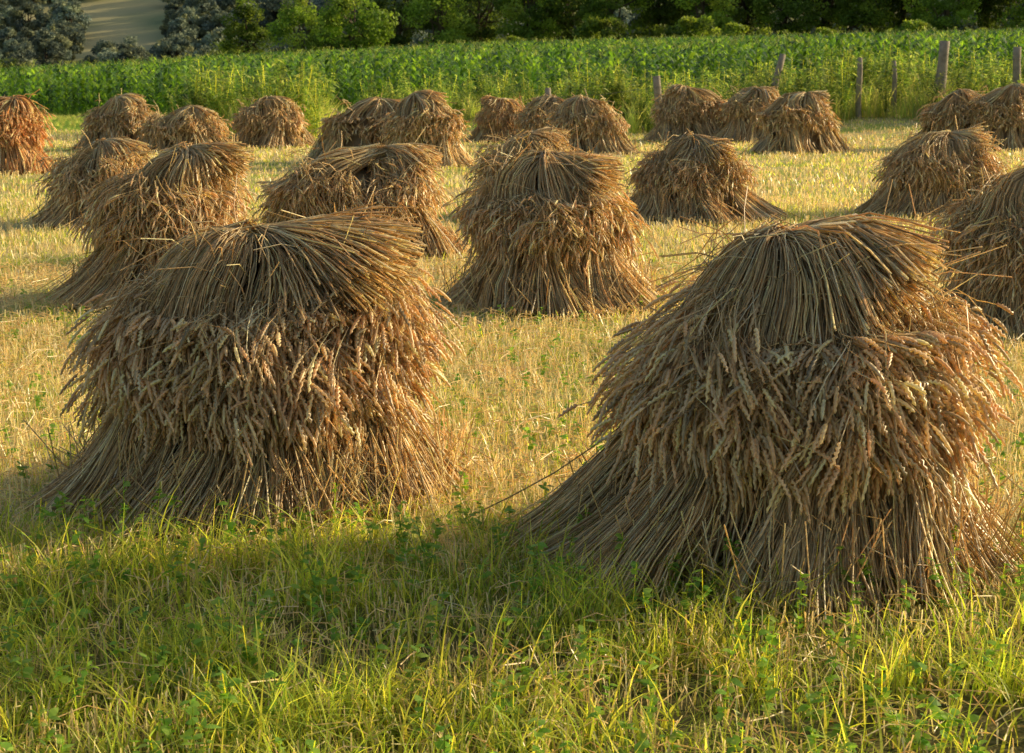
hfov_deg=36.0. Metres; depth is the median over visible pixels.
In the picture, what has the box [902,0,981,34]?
deciduous tree
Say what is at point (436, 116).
wheat stook
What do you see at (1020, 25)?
shrub
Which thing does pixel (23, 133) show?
wheat stook
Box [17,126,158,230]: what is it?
wheat stook
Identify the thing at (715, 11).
deciduous tree
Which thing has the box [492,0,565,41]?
deciduous tree
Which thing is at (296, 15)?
deciduous tree
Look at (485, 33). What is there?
deciduous tree
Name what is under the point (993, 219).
wheat stook
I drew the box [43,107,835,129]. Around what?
meadow grass
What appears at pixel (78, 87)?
corn field
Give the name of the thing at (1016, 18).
deciduous tree
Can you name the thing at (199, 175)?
wheat stook
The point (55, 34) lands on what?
distant trees
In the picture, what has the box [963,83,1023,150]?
wheat stook
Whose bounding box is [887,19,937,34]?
shrub
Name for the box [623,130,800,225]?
wheat stook
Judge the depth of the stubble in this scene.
7.34 m
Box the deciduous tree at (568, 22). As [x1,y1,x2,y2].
[522,0,608,41]
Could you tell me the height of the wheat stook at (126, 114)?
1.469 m
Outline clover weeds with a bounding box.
[0,279,1023,752]
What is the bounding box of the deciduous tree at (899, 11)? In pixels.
[876,0,931,29]
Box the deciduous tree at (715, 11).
[671,0,740,39]
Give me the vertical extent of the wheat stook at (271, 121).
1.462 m
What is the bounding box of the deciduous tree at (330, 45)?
[305,11,343,51]
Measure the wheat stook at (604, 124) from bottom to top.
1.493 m
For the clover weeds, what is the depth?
5.34 m
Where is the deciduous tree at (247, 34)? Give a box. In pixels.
[217,0,274,56]
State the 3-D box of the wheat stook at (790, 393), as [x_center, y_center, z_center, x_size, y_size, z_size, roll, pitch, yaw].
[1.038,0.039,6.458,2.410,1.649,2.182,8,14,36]
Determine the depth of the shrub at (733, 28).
157.60 m
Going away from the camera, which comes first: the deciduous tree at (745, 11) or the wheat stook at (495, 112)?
the wheat stook at (495, 112)
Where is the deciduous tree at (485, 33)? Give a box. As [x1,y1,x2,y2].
[429,0,524,44]
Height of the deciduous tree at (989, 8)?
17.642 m
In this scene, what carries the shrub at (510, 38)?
on the ground at (118, 20)
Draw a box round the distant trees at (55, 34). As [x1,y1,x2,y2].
[0,0,1022,71]
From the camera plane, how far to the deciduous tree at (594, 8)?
191.54 m
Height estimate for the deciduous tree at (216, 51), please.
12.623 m
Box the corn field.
[0,26,1023,115]
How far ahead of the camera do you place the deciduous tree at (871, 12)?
187.69 m
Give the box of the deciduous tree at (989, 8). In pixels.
[952,0,1021,30]
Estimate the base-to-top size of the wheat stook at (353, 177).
1.378 m
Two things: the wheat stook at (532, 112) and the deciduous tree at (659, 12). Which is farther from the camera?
the deciduous tree at (659, 12)
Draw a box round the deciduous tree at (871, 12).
[832,0,895,35]
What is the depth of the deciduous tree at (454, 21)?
193.55 m
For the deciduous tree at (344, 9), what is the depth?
166.00 m
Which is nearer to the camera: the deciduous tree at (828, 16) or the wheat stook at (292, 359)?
the wheat stook at (292, 359)
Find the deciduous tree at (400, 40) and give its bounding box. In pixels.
[352,0,440,49]
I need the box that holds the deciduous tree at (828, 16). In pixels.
[786,0,864,32]
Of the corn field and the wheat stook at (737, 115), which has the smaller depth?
the wheat stook at (737, 115)
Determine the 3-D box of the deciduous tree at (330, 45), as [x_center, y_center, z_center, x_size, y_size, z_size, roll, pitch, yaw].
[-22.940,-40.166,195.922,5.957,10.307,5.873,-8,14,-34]
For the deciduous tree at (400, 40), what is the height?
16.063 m
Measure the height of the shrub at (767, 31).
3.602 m
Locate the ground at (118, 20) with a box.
[0,0,1023,752]
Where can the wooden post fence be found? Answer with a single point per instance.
(942, 64)
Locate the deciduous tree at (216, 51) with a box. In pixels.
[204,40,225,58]
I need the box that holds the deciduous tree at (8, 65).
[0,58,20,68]
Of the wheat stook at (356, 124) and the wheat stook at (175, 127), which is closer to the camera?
the wheat stook at (356, 124)
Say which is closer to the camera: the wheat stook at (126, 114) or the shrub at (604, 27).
the wheat stook at (126, 114)
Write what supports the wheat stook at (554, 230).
on the ground at (118, 20)
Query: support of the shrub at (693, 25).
on the ground at (118, 20)
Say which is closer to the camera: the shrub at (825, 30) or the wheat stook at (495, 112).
the wheat stook at (495, 112)
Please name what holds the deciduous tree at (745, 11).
on the ground at (118, 20)
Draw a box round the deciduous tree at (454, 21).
[400,0,475,46]
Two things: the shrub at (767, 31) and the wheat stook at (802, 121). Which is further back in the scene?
the shrub at (767, 31)
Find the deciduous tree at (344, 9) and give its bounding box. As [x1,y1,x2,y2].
[316,0,399,52]
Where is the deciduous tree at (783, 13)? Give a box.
[749,0,830,36]
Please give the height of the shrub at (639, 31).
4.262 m
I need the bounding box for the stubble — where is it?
[0,109,1023,752]
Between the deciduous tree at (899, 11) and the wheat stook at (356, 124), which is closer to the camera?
the wheat stook at (356, 124)
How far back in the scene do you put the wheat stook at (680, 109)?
41.55 m
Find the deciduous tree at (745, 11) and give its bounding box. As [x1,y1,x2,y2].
[706,0,778,38]
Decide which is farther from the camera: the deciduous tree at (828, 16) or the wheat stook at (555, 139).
the deciduous tree at (828, 16)
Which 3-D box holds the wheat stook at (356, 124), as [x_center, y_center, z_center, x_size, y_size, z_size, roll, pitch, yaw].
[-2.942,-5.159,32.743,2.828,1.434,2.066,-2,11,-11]
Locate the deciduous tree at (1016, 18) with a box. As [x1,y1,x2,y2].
[996,0,1023,30]
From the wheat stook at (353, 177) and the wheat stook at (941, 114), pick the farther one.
the wheat stook at (941, 114)
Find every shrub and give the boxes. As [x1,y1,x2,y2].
[495,35,524,43]
[572,16,627,41]
[620,24,667,41]
[665,15,725,40]
[708,22,764,38]
[756,27,802,36]
[809,27,836,36]
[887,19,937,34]
[1012,20,1023,32]
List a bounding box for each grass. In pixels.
[0,472,1023,752]
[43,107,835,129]
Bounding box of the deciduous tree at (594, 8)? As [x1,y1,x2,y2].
[576,0,653,38]
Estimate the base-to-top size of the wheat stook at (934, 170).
1.485 m
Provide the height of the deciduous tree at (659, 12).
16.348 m
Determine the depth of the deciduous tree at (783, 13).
189.73 m
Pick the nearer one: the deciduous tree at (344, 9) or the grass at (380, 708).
the grass at (380, 708)
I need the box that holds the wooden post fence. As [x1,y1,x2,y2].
[545,41,1020,118]
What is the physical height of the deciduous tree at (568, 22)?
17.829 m
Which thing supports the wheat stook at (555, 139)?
on the ground at (118, 20)
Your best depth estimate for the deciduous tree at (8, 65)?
210.38 m
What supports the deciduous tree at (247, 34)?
on the ground at (118, 20)
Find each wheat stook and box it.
[0,89,56,174]
[4,172,505,546]
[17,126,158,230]
[30,128,263,312]
[71,88,157,150]
[137,100,245,153]
[226,94,315,147]
[249,126,473,259]
[303,93,401,163]
[378,89,476,167]
[429,125,668,320]
[452,123,586,218]
[460,93,525,142]
[468,179,1023,630]
[508,92,574,137]
[541,88,644,154]
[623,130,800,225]
[642,83,727,141]
[710,85,780,142]
[744,90,853,153]
[853,115,1012,219]
[906,88,985,142]
[918,158,1023,340]
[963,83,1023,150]
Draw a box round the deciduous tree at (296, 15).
[266,0,329,54]
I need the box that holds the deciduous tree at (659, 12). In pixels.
[618,0,698,39]

